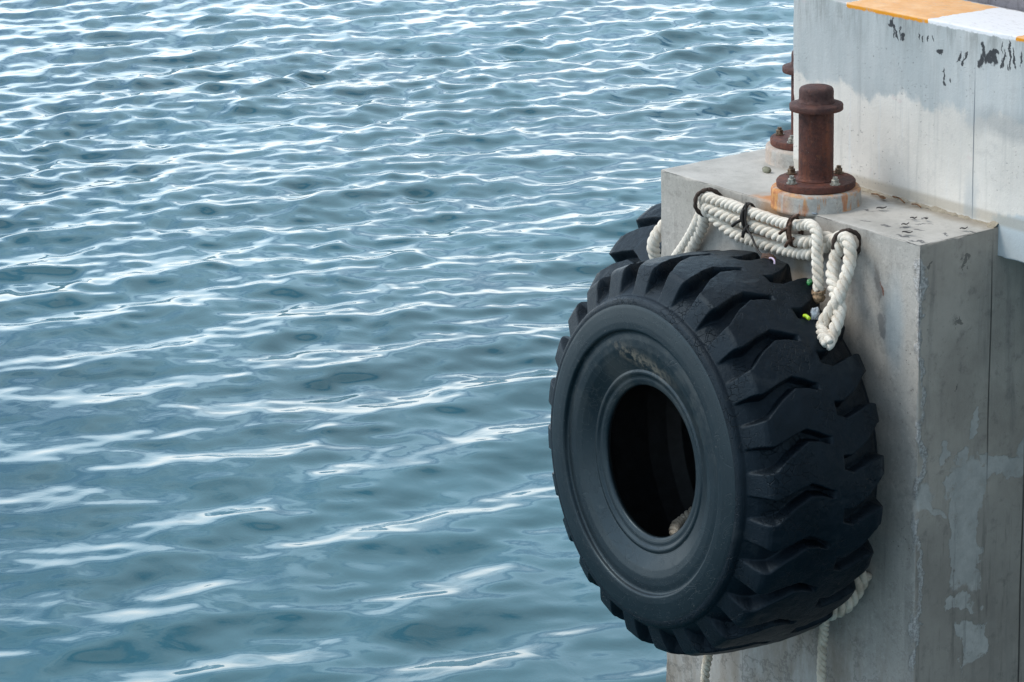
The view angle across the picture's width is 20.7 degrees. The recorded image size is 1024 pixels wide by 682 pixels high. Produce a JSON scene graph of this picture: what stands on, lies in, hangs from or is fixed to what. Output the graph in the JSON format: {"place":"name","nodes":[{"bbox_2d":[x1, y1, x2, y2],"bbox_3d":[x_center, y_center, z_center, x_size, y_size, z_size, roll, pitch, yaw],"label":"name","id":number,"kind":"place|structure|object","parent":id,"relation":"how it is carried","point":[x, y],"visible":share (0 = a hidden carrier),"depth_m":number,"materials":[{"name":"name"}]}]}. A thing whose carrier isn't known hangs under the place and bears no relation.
{"place":"outdoors","nodes":[
{"label":"outdoors","id":0,"kind":"place"},
{"bbox_2d":[0,0,793,681],"bbox_3d":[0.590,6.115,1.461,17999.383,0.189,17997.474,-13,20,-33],"label":"water","id":1,"kind":"structure","parent":0,"point":[292,294],"depth_m":22.44,"materials":[{"name":"blue liquid"}]},
{"bbox_2d":[661,141,1023,681],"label":"concrete pillar","id":2,"kind":"structure","parent":1,"relation":"in","point":[933,336],"depth_m":10.98,"materials":[{"name":"grey concrete"}]},
{"bbox_2d":[590,203,661,287],"bbox_3d":[1.060,0.067,12.859,1.603,1.605,0.698,-19,24,-30],"label":"tractor tyre","id":3,"kind":"object","parent":2,"relation":"hanging from","point":[628,248],"visible":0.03,"depth_m":12.54,"materials":[{"name":"rubber"}]},
{"bbox_2d":[647,220,660,258],"bbox_3d":[0.661,-0.421,11.972,0.176,0.339,0.098,-3,17,-6],"label":"mooring rope","id":4,"kind":"object","parent":2,"relation":"attached to","point":[653,244],"visible":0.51,"depth_m":11.93,"materials":[{"name":"white fabric"}]},
{"bbox_2d":[693,187,721,216],"bbox_3d":[0.805,-0.568,11.470,0.128,0.128,0.021,-3,17,-4],"label":"iron ring","id":5,"kind":"object","parent":2,"relation":"attached to","point":[700,192],"visible":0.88,"depth_m":11.45,"materials":[{"name":"brown metal"}]},
{"bbox_2d":[671,192,856,350],"bbox_3d":[1.011,-0.321,11.213,0.252,0.471,1.403,-9,19,-22],"label":"mooring rope","id":6,"kind":"object","parent":5,"relation":"attached to","point":[719,212],"visible":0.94,"depth_m":10.97,"materials":[{"name":"white fabric"}]},
{"bbox_2d":[731,202,761,255],"bbox_3d":[0.982,-0.450,11.180,0.097,0.192,0.256,-10,19,-27],"label":"wire tie","id":7,"kind":"object","parent":6,"relation":"attached to","point":[743,220],"visible":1,"depth_m":11.21,"materials":[{"name":"black metal"}]},
{"bbox_2d":[778,213,803,247],"bbox_3d":[1.113,-0.439,11.003,0.090,0.157,0.111,-13,20,-33],"label":"wire tie","id":8,"kind":"object","parent":6,"relation":"attached to","point":[787,229],"visible":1,"depth_m":11.00,"materials":[{"name":"brown metal"}]},
{"bbox_2d":[548,250,883,655],"bbox_3d":[0.788,0.441,11.220,0.698,1.605,1.603,-8,18,-31],"label":"tractor tyre","id":9,"kind":"object","parent":2,"relation":"hanging from","point":[723,394],"visible":0.98,"depth_m":10.78,"materials":[{"name":"black rubber"}]},
{"bbox_2d":[669,506,691,534],"bbox_3d":[0.749,0.728,11.502,0.182,0.450,0.548,8,20,28],"label":"mooring rope","id":10,"kind":"object","parent":9,"relation":"attached to","point":[677,523],"visible":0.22,"depth_m":11.49,"materials":[{"name":"beige fabric"}]},
{"bbox_2d":[700,655,712,681],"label":"mooring rope","id":11,"kind":"object","parent":9,"relation":"hanging from","point":[705,667],"visible":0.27,"depth_m":11.97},
{"bbox_2d":[760,253,775,260],"bbox_3d":[1.013,-0.330,11.068,0.086,0.036,0.042,14,23,41],"label":"tangled twine","id":12,"kind":"object","parent":9,"relation":"on","point":[766,255],"visible":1,"depth_m":11.05,"materials":[{"name":"fabric"}]},
{"bbox_2d":[803,314,810,319],"bbox_3d":[1.128,-0.093,10.722,0.017,0.020,0.043,-9,18,-21],"label":"fishing lure","id":13,"kind":"object","parent":9,"relation":"on","point":[807,317],"visible":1,"depth_m":10.71,"materials":[{"name":"yellow plastic"}]},
{"bbox_2d":[807,278,812,285],"bbox_3d":[1.159,-0.228,10.907,0.023,0.031,0.027,-13,20,-33],"label":"plastic scrap","id":14,"kind":"object","parent":9,"relation":"on","point":[809,282],"visible":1,"depth_m":10.90,"materials":[{"name":"green plastic"}]},
{"bbox_2d":[810,307,819,319],"bbox_3d":[1.167,-0.098,10.750,0.043,0.068,0.038,-2,17,-2],"label":"clear plastic","id":15,"kind":"object","parent":9,"relation":"on","point":[815,313],"visible":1,"depth_m":10.74,"materials":[{"name":"clear plastic"}]},
{"bbox_2d":[816,620,829,681],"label":"mooring rope","id":16,"kind":"object","parent":9,"relation":"hanging from","point":[823,635],"visible":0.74,"depth_m":11.34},
{"bbox_2d":[828,571,872,620],"bbox_3d":[1.262,1.017,11.128,0.345,0.220,0.111,-4,17,-9],"label":"mooring rope","id":17,"kind":"object","parent":9,"relation":"attached to","point":[861,585],"visible":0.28,"depth_m":11.10,"materials":[{"name":"white fabric"}]},
{"bbox_2d":[762,166,770,172],"bbox_3d":[1.061,-0.714,11.678,0.032,0.032,0.050,-13,20,-33],"label":"stone","id":18,"kind":"object","parent":2,"relation":"on","point":[765,169],"visible":1,"depth_m":11.66,"materials":[{"name":"grey stone"}]},
{"bbox_2d":[770,51,794,150],"bbox_3d":[1.245,-1.030,11.794,0.316,0.407,0.316,11,21,36],"label":"mooring bollard","id":19,"kind":"object","parent":2,"relation":"on","point":[780,138],"visible":0.23,"depth_m":11.77,"materials":[{"name":"metal"}]},
{"bbox_2d":[776,83,855,194],"bbox_3d":[1.205,-0.813,11.092,0.316,0.407,0.316,-13,20,-33],"label":"mooring bollard","id":20,"kind":"object","parent":2,"relation":"on","point":[815,106],"visible":1,"depth_m":11.04,"materials":[{"name":"metal"}]},
{"bbox_2d":[831,228,860,259],"bbox_3d":[1.295,-0.375,10.811,0.128,0.128,0.021,-3,17,-4],"label":"iron ring","id":21,"kind":"object","parent":2,"relation":"attached to","point":[852,231],"visible":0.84,"depth_m":10.80,"materials":[{"name":"metal"}]},
{"bbox_2d":[793,0,1023,262],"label":"quay block","id":22,"kind":"structure","parent":2,"relation":"on","point":[929,94],"depth_m":10.96,"materials":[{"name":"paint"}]},
{"bbox_2d":[967,0,1023,11],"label":"pavement","id":23,"kind":"structure","parent":0,"point":[1018,5],"depth_m":11.11,"materials":[{"name":"concrete"}]}
]}

